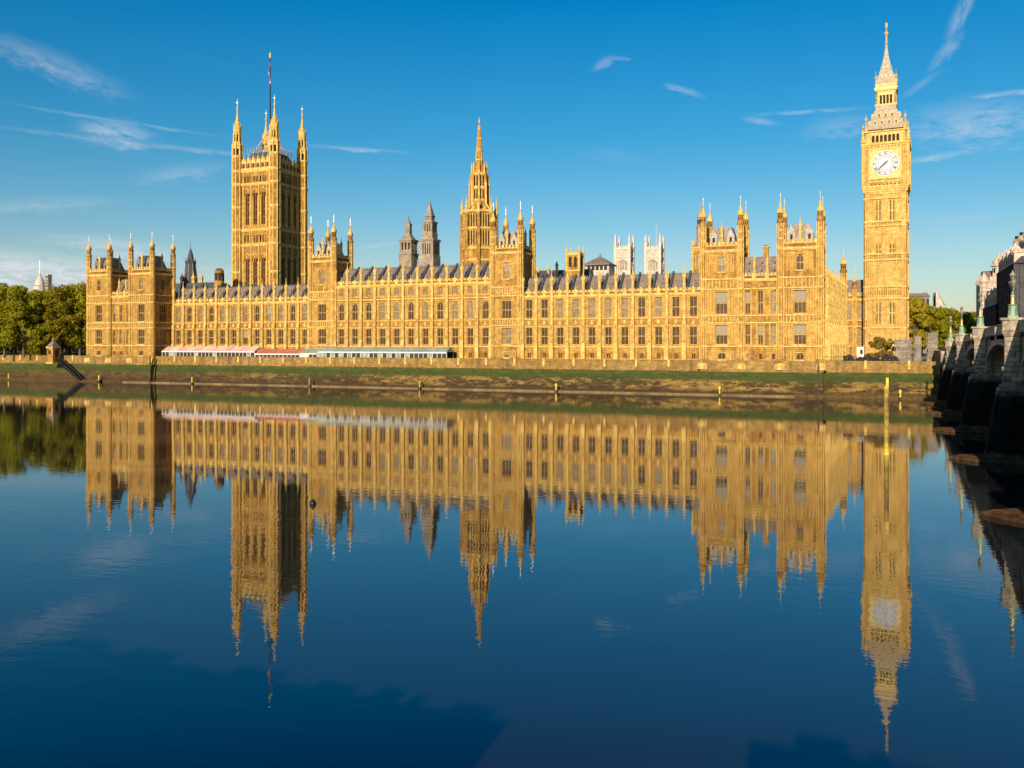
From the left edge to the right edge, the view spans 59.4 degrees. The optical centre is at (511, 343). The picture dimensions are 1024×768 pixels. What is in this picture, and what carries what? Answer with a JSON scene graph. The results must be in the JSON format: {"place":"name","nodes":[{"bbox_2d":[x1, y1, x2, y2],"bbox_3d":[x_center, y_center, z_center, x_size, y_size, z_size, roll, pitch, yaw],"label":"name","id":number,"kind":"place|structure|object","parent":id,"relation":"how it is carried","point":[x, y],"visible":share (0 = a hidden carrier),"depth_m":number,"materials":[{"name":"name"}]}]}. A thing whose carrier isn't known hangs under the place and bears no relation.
{"place":"outdoors","nodes":[
{"label":"outdoors","id":0,"kind":"place"},
{"bbox_2d":[7,347,926,363],"bbox_3d":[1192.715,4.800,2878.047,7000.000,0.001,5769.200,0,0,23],"label":"ground","id":1,"kind":"structure","parent":0,"point":[924,357],"depth_m":330.52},
{"bbox_2d":[0,283,26,357],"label":"broadleaf tree","id":2,"kind":"object","parent":1,"relation":"on","point":[3,290],"visible":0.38,"depth_m":316.69,"materials":[{"name":"green plant"}]},
{"bbox_2d":[0,285,45,357],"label":"broadleaf tree","id":3,"kind":"object","parent":1,"relation":"on","point":[14,315],"visible":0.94,"depth_m":315.00,"materials":[{"name":"green plant"}]},
{"bbox_2d":[26,265,44,316],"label":"domed hall","id":4,"kind":"structure","parent":1,"relation":"on","point":[39,283],"depth_m":617.47,"materials":[{"name":"white stone"}]},
{"bbox_2d":[0,342,85,355],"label":"undergrowth","id":5,"kind":"object","parent":1,"relation":"on","point":[68,349],"visible":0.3,"depth_m":342.27,"materials":[{"name":"green plant"}]},
{"bbox_2d":[44,274,51,290],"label":"stone block tower","id":6,"kind":"structure","parent":1,"relation":"on","point":[48,280],"depth_m":598.89,"materials":[{"name":"grey stone"}]},
{"bbox_2d":[35,284,85,354],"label":"broadleaf tree","id":7,"kind":"object","parent":1,"relation":"on","point":[52,326],"visible":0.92,"depth_m":317.82,"materials":[{"name":"green plant"}]},
{"bbox_2d":[84,233,175,364],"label":"end pavilion","id":8,"kind":"structure","parent":1,"relation":"on","point":[129,316],"depth_m":303.45,"materials":[{"name":"stone"}]},
{"bbox_2d":[96,305,101,321],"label":"window","id":9,"kind":"structure","parent":8,"relation":"in","point":[99,307],"depth_m":307.05,"materials":[{"name":"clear glass"}]},
{"bbox_2d":[138,304,143,320],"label":"window","id":10,"kind":"structure","parent":8,"relation":"in","point":[140,307],"depth_m":299.94,"materials":[{"name":"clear glass"}]},
{"bbox_2d":[160,305,165,321],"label":"window","id":11,"kind":"structure","parent":8,"relation":"in","point":[162,307],"depth_m":302.58,"materials":[{"name":"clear glass"}]},
{"bbox_2d":[176,242,228,299],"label":"slate fleche","id":12,"kind":"object","parent":1,"relation":"on","point":[189,278],"visible":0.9,"depth_m":342.48,"materials":[{"name":"stone"}]},
{"bbox_2d":[214,268,224,286],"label":"lantern turret","id":13,"kind":"object","parent":12,"relation":"on","point":[219,275],"visible":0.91,"depth_m":333.54,"materials":[{"name":"stone"}]},
{"bbox_2d":[161,346,261,356],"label":"terrace marquee","id":14,"kind":"object","parent":1,"relation":"on","point":[209,351],"visible":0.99,"depth_m":291.05,"materials":[{"name":"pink fabric"}]},
{"bbox_2d":[171,278,307,348],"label":"palace wing","id":15,"kind":"structure","parent":1,"relation":"on","point":[263,316],"depth_m":294.78,"materials":[{"name":"beige stone"}]},
{"bbox_2d":[231,52,307,286],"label":"great tower","id":16,"kind":"structure","parent":1,"relation":"on","point":[269,208],"depth_m":345.55,"materials":[{"name":"stone"}]},
{"bbox_2d":[247,194,249,224],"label":"window","id":17,"kind":"structure","parent":16,"relation":"in","point":[248,195],"depth_m":346.49,"materials":[{"name":"glass"}]},
{"bbox_2d":[255,349,303,356],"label":"terrace marquee","id":18,"kind":"object","parent":1,"relation":"on","point":[278,352],"visible":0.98,"depth_m":280.94,"materials":[{"name":"red fabric"}]},
{"bbox_2d":[300,348,320,356],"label":"terrace marquee","id":19,"kind":"object","parent":1,"relation":"on","point":[308,352],"visible":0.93,"depth_m":276.53,"materials":[{"name":"white fabric"}]},
{"bbox_2d":[308,216,352,347],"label":"river tower","id":20,"kind":"structure","parent":1,"relation":"on","point":[326,260],"depth_m":282.55,"materials":[{"name":"stone"}]},
{"bbox_2d":[319,329,325,343],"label":"window","id":21,"kind":"structure","parent":20,"relation":"in","point":[322,332],"depth_m":282.52,"materials":[{"name":"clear glass"}]},
{"bbox_2d":[319,305,325,320],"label":"window","id":22,"kind":"structure","parent":20,"relation":"in","point":[322,308],"depth_m":282.52,"materials":[{"name":"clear glass"}]},
{"bbox_2d":[317,347,453,357],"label":"terrace marquee","id":23,"kind":"object","parent":1,"relation":"on","point":[407,352],"visible":1,"depth_m":265.72,"materials":[{"name":"white fabric"}]},
{"bbox_2d":[398,215,418,266],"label":"grey tower","id":24,"kind":"structure","parent":1,"relation":"on","point":[408,254],"depth_m":318.29,"materials":[{"name":"stone"}]},
{"bbox_2d":[334,258,490,357],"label":"palace wing","id":25,"kind":"structure","parent":1,"relation":"on","point":[442,305],"depth_m":270.12,"materials":[{"name":"beige stone"}]},
{"bbox_2d":[408,329,413,343],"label":"window","id":26,"kind":"structure","parent":25,"relation":"in","point":[410,331],"depth_m":270.94,"materials":[{"name":"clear glass"}]},
{"bbox_2d":[408,302,413,319],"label":"window","id":27,"kind":"structure","parent":25,"relation":"in","point":[410,304],"depth_m":270.84,"materials":[{"name":"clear glass"}]},
{"bbox_2d":[452,329,457,343],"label":"window","id":28,"kind":"structure","parent":25,"relation":"in","point":[454,331],"depth_m":265.21,"materials":[{"name":"black glass"}]},
{"bbox_2d":[452,301,457,318],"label":"window","id":29,"kind":"structure","parent":25,"relation":"in","point":[454,304],"depth_m":265.15,"materials":[{"name":"grey glass"}]},
{"bbox_2d":[468,301,472,318],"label":"window","id":30,"kind":"structure","parent":25,"relation":"in","point":[470,303],"depth_m":263.40,"materials":[{"name":"grey glass"}]},
{"bbox_2d":[483,328,488,343],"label":"window","id":31,"kind":"structure","parent":25,"relation":"in","point":[485,330],"depth_m":261.42,"materials":[{"name":"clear glass"}]},
{"bbox_2d":[483,301,488,318],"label":"window","id":32,"kind":"structure","parent":25,"relation":"in","point":[485,303],"depth_m":261.42,"materials":[{"name":"black glass"}]},
{"bbox_2d":[419,199,440,266],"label":"grey tower","id":33,"kind":"structure","parent":1,"relation":"on","point":[429,246],"depth_m":318.17,"materials":[{"name":"stone"}]},
{"bbox_2d":[460,118,498,264],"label":"spire tower","id":34,"kind":"structure","parent":1,"relation":"on","point":[476,213],"depth_m":295.92,"materials":[{"name":"stone"}]},
{"bbox_2d":[490,201,535,358],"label":"river tower","id":35,"kind":"structure","parent":1,"relation":"on","point":[513,259],"depth_m":258.43,"materials":[{"name":"stone"}]},
{"bbox_2d":[502,328,510,343],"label":"window","id":36,"kind":"structure","parent":35,"relation":"in","point":[506,332],"depth_m":258.44,"materials":[{"name":"grey glass"}]},
{"bbox_2d":[502,301,510,317],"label":"window","id":37,"kind":"structure","parent":35,"relation":"in","point":[506,305],"depth_m":258.44,"materials":[{"name":"black glass"}]},
{"bbox_2d":[504,263,509,278],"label":"window","id":38,"kind":"structure","parent":35,"relation":"in","point":[506,265],"depth_m":258.37,"materials":[{"name":"grey glass"}]},
{"bbox_2d":[536,261,593,277],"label":"roofed hall","id":39,"kind":"structure","parent":1,"relation":"on","point":[556,273],"depth_m":293.04,"materials":[{"name":"stone"}]},
{"bbox_2d":[565,245,584,276],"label":"square turret","id":40,"kind":"object","parent":1,"relation":"on","point":[574,263],"visible":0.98,"depth_m":283.19,"materials":[{"name":"stone"}]},
{"bbox_2d":[584,253,616,275],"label":"hipped roof house","id":41,"kind":"structure","parent":1,"relation":"on","point":[604,265],"depth_m":415.75,"materials":[{"name":"white stone"}]},
{"bbox_2d":[521,265,699,359],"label":"palace wing","id":42,"kind":"structure","parent":1,"relation":"on","point":[650,316],"depth_m":246.95,"materials":[{"name":"beige stone"}]},
{"bbox_2d":[526,328,531,344],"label":"window","id":43,"kind":"structure","parent":42,"relation":"in","point":[528,330],"depth_m":256.17,"materials":[{"name":"black glass"}]},
{"bbox_2d":[526,300,531,317],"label":"window","id":44,"kind":"structure","parent":42,"relation":"in","point":[528,302],"depth_m":256.21,"materials":[{"name":"black glass"}]},
{"bbox_2d":[541,328,547,344],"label":"window","id":45,"kind":"structure","parent":42,"relation":"in","point":[544,331],"depth_m":254.55,"materials":[{"name":"black glass"}]},
{"bbox_2d":[541,300,547,317],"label":"window","id":46,"kind":"structure","parent":42,"relation":"in","point":[544,303],"depth_m":254.55,"materials":[{"name":"black glass"}]},
{"bbox_2d":[557,328,562,344],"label":"window","id":47,"kind":"structure","parent":42,"relation":"in","point":[559,330],"depth_m":252.57,"materials":[{"name":"black glass"}]},
{"bbox_2d":[557,299,562,317],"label":"window","id":48,"kind":"structure","parent":42,"relation":"in","point":[559,301],"depth_m":252.57,"materials":[{"name":"grey glass"}]},
{"bbox_2d":[573,328,578,344],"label":"window","id":49,"kind":"structure","parent":42,"relation":"in","point":[575,330],"depth_m":250.85,"materials":[{"name":"black glass"}]},
{"bbox_2d":[573,299,578,317],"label":"window","id":50,"kind":"structure","parent":42,"relation":"in","point":[575,301],"depth_m":250.85,"materials":[{"name":"grey glass"}]},
{"bbox_2d":[589,328,594,344],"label":"window","id":51,"kind":"structure","parent":42,"relation":"in","point":[591,330],"depth_m":249.02,"materials":[{"name":"black glass"}]},
{"bbox_2d":[589,299,594,317],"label":"window","id":52,"kind":"structure","parent":42,"relation":"in","point":[591,301],"depth_m":249.08,"materials":[{"name":"grey glass"}]},
{"bbox_2d":[605,327,611,344],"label":"window","id":53,"kind":"structure","parent":42,"relation":"in","point":[608,331],"depth_m":247.20,"materials":[{"name":"black glass"}]},
{"bbox_2d":[605,298,611,316],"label":"window","id":54,"kind":"structure","parent":42,"relation":"in","point":[608,301],"depth_m":247.20,"materials":[{"name":"grey glass"}]},
{"bbox_2d":[621,327,627,344],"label":"window","id":55,"kind":"structure","parent":42,"relation":"in","point":[624,330],"depth_m":245.58,"materials":[{"name":"black glass"}]},
{"bbox_2d":[621,298,627,316],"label":"window","id":56,"kind":"structure","parent":42,"relation":"in","point":[624,301],"depth_m":245.58,"materials":[{"name":"grey glass"}]},
{"bbox_2d":[638,327,644,344],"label":"window","id":57,"kind":"structure","parent":42,"relation":"in","point":[641,330],"depth_m":243.79,"materials":[{"name":"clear glass"}]},
{"bbox_2d":[638,298,644,316],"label":"window","id":58,"kind":"structure","parent":42,"relation":"in","point":[641,301],"depth_m":243.79,"materials":[{"name":"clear glass"}]},
{"bbox_2d":[655,327,661,344],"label":"window","id":59,"kind":"structure","parent":42,"relation":"in","point":[658,330],"depth_m":242.01,"materials":[{"name":"clear glass"}]},
{"bbox_2d":[655,297,661,316],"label":"window","id":60,"kind":"structure","parent":42,"relation":"in","point":[658,300],"depth_m":242.01,"materials":[{"name":"grey glass"}]},
{"bbox_2d":[672,327,679,344],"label":"window","id":61,"kind":"structure","parent":42,"relation":"in","point":[675,330],"depth_m":240.13,"materials":[{"name":"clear glass"}]},
{"bbox_2d":[672,297,679,316],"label":"window","id":62,"kind":"structure","parent":42,"relation":"in","point":[675,300],"depth_m":240.13,"materials":[{"name":"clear glass"}]},
{"bbox_2d":[690,327,696,344],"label":"window","id":63,"kind":"structure","parent":42,"relation":"in","point":[693,330],"depth_m":238.26,"materials":[{"name":"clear glass"}]},
{"bbox_2d":[690,297,696,315],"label":"window","id":64,"kind":"structure","parent":42,"relation":"in","point":[693,300],"depth_m":238.26,"materials":[{"name":"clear glass"}]},
{"bbox_2d":[614,233,634,274],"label":"church tower","id":65,"kind":"structure","parent":1,"relation":"on","point":[624,258],"depth_m":516.16,"materials":[{"name":"white stone"}]},
{"bbox_2d":[644,225,664,273],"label":"church tower","id":66,"kind":"structure","parent":1,"relation":"on","point":[654,258],"depth_m":516.26,"materials":[{"name":"white stone"}]},
{"bbox_2d":[691,205,700,272],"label":"lantern tower","id":67,"kind":"structure","parent":1,"relation":"on","point":[695,256],"depth_m":260.73,"materials":[{"name":"stone"}]},
{"bbox_2d":[697,192,825,372],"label":"end pavilion","id":68,"kind":"structure","parent":1,"relation":"on","point":[765,312],"depth_m":223.42,"materials":[{"name":"stone"}]},
{"bbox_2d":[716,325,726,343],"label":"window","id":69,"kind":"structure","parent":68,"relation":"in","point":[721,330],"depth_m":226.63,"materials":[{"name":"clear glass"}]},
{"bbox_2d":[716,292,726,313],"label":"window","id":70,"kind":"structure","parent":68,"relation":"in","point":[721,297],"depth_m":226.63,"materials":[{"name":"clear glass"}]},
{"bbox_2d":[718,257,724,271],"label":"window","id":71,"kind":"structure","parent":68,"relation":"in","point":[721,260],"depth_m":226.63,"materials":[{"name":"grey glass"}]},
{"bbox_2d":[745,325,749,343],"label":"window","id":72,"kind":"structure","parent":68,"relation":"in","point":[747,327],"depth_m":224.81,"materials":[{"name":"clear glass"}]},
{"bbox_2d":[745,291,749,313],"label":"window","id":73,"kind":"structure","parent":68,"relation":"in","point":[747,294],"depth_m":224.81,"materials":[{"name":"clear glass"}]},
{"bbox_2d":[758,325,762,343],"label":"window","id":74,"kind":"structure","parent":68,"relation":"in","point":[760,327],"depth_m":223.49,"materials":[{"name":"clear glass"}]},
{"bbox_2d":[758,291,762,313],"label":"window","id":75,"kind":"structure","parent":68,"relation":"in","point":[760,293],"depth_m":223.49,"materials":[{"name":"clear glass"}]},
{"bbox_2d":[771,325,775,343],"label":"window","id":76,"kind":"structure","parent":68,"relation":"in","point":[773,327],"depth_m":222.30,"materials":[{"name":"grey glass"}]},
{"bbox_2d":[771,291,775,313],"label":"window","id":77,"kind":"structure","parent":68,"relation":"in","point":[773,293],"depth_m":222.30,"materials":[{"name":"grey glass"}]},
{"bbox_2d":[794,325,805,343],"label":"window","id":78,"kind":"structure","parent":68,"relation":"in","point":[799,330],"depth_m":219.39,"materials":[{"name":"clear glass"}]},
{"bbox_2d":[794,290,805,312],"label":"window","id":79,"kind":"structure","parent":68,"relation":"in","point":[799,295],"depth_m":219.39,"materials":[{"name":"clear glass"}]},
{"bbox_2d":[797,254,803,269],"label":"window","id":80,"kind":"structure","parent":68,"relation":"in","point":[800,257],"depth_m":219.36,"materials":[{"name":"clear glass"}]},
{"bbox_2d":[824,246,862,360],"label":"palace wing","id":81,"kind":"structure","parent":1,"relation":"on","point":[844,315],"depth_m":260.25,"materials":[{"name":"beige stone"}]},
{"bbox_2d":[843,353,898,360],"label":"hedge","id":82,"kind":"object","parent":1,"relation":"on","point":[869,357],"visible":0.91,"depth_m":216.28,"materials":[{"name":"green plant"}]},
{"bbox_2d":[868,336,895,358],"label":"round bush","id":83,"kind":"object","parent":1,"relation":"on","point":[878,343],"visible":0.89,"depth_m":237.05,"materials":[{"name":"green plant"}]},
{"bbox_2d":[861,22,911,359],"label":"clock tower","id":84,"kind":"structure","parent":1,"relation":"on","point":[886,146],"depth_m":261.25,"materials":[{"name":"stone"}]},
{"bbox_2d":[894,337,910,360],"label":"sheeted scaffold","id":85,"kind":"object","parent":1,"relation":"on","point":[902,353],"visible":0.74,"depth_m":230.47,"materials":[{"name":"grey fabric"}]},
{"bbox_2d":[914,334,920,360],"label":"sheeted scaffold","id":86,"kind":"object","parent":1,"relation":"on","point":[917,345],"visible":0.81,"depth_m":226.44,"materials":[{"name":"grey fabric"}]},
{"bbox_2d":[909,297,934,356],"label":"broadleaf tree","id":87,"kind":"object","parent":1,"relation":"on","point":[921,318],"visible":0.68,"depth_m":321.65,"materials":[{"name":"green plant"}]},
{"bbox_2d":[909,293,934,352],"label":"brown building","id":88,"kind":"structure","parent":1,"relation":"on","point":[925,297],"depth_m":427.28,"materials":[{"name":"grey stone"}]},
{"bbox_2d":[911,306,949,349],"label":"broadleaf tree","id":89,"kind":"object","parent":1,"relation":"on","point":[940,326],"visible":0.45,"depth_m":332.13,"materials":[{"name":"green plant"}]},
{"bbox_2d":[927,334,936,360],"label":"sheeted scaffold","id":90,"kind":"object","parent":1,"relation":"on","point":[931,343],"visible":0.73,"depth_m":234.59,"materials":[{"name":"grey fabric"}]},
{"bbox_2d":[935,292,944,308],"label":"white gabled house","id":91,"kind":"structure","parent":1,"relation":"on","point":[939,302],"depth_m":425.56,"materials":[{"name":"stone"}]},
{"bbox_2d":[934,307,965,348],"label":"broadleaf tree","id":92,"kind":"object","parent":1,"relation":"on","point":[955,315],"visible":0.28,"depth_m":346.90,"materials":[{"name":"green plant"}]},
{"bbox_2d":[957,312,975,333],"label":"broadleaf tree","id":93,"kind":"object","parent":1,"relation":"on","point":[965,316],"visible":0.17,"depth_m":368.84,"materials":[{"name":"green plant"}]},
{"bbox_2d":[976,253,999,324],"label":"building","id":94,"kind":"structure","parent":1,"relation":"on","point":[985,281],"depth_m":331.06,"materials":[{"name":"stone"}]},
{"bbox_2d":[983,232,1023,326],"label":"office building","id":95,"kind":"structure","parent":1,"relation":"on","point":[997,300],"depth_m":224.90,"materials":[{"name":"stone"}]},
{"bbox_2d":[0,377,936,399],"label":"shore","id":96,"kind":"structure","parent":0,"point":[867,395],"depth_m":214.04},
{"bbox_2d":[0,380,1023,767],"bbox_3d":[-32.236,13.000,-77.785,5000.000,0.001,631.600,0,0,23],"label":"water","id":97,"kind":"structure","parent":0,"point":[190,576],"depth_m":49.01,"materials":[{"name":"blue liquid"}]},
{"bbox_2d":[0,355,939,397],"bbox_3d":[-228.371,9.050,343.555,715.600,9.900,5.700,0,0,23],"label":"river wall","id":98,"kind":"structure","parent":97,"relation":"in","point":[667,376],"depth_m":249.69,"materials":[{"name":"stone"}]},
{"bbox_2d":[46,339,60,363],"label":"stone hut","id":99,"kind":"object","parent":98,"relation":"on","point":[53,347],"visible":1,"depth_m":310.89,"materials":[{"name":"grey stone"}]},
{"bbox_2d":[53,357,84,380],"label":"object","id":100,"kind":"object","parent":98,"relation":"on","point":[70,371],"visible":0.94,"depth_m":308.94,"materials":[{"name":"black metal"}]},
{"bbox_2d":[884,378,888,454],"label":"yellow pole","id":101,"kind":"object","parent":97,"relation":"in","point":[886,419],"visible":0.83,"depth_m":104.98,"materials":[{"name":"metal"}]},
{"bbox_2d":[918,317,1023,523],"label":"road bridge","id":102,"kind":"structure","parent":97,"relation":"in","point":[981,387],"depth_m":129.28,"materials":[{"name":"stone"}]},
{"bbox_2d":[958,305,964,333],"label":"bridge lamp","id":103,"kind":"object","parent":102,"relation":"on","point":[961,329],"visible":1,"depth_m":163.40,"materials":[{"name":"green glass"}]},
{"bbox_2d":[976,291,984,326],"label":"bridge lamp","id":104,"kind":"object","parent":102,"relation":"on","point":[980,320],"visible":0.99,"depth_m":131.68,"materials":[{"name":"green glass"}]},
{"bbox_2d":[1007,270,1017,317],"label":"bridge lamp","id":105,"kind":"object","parent":102,"relation":"on","point":[1012,309],"visible":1,"depth_m":98.62,"materials":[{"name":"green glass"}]},
{"bbox_2d":[0,0,1023,363],"label":"sky","id":106,"kind":"structure","parent":0,"point":[604,118],"materials":[{"name":"blue"}]},
{"label":"lawn","id":107,"kind":"structure","parent":0,"visible":0},
{"bbox_2d":[25,289,66,354],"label":"broadleaf tree","id":108,"kind":"object","parent":107,"relation":"on","point":[40,321],"visible":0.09,"depth_m":331.72,"materials":[{"name":"green plant"}]},
{"bbox_2d":[56,283,85,355],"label":"broadleaf tree","id":109,"kind":"object","parent":107,"relation":"on","point":[78,293],"visible":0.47,"depth_m":322.21,"materials":[{"name":"green plant"}]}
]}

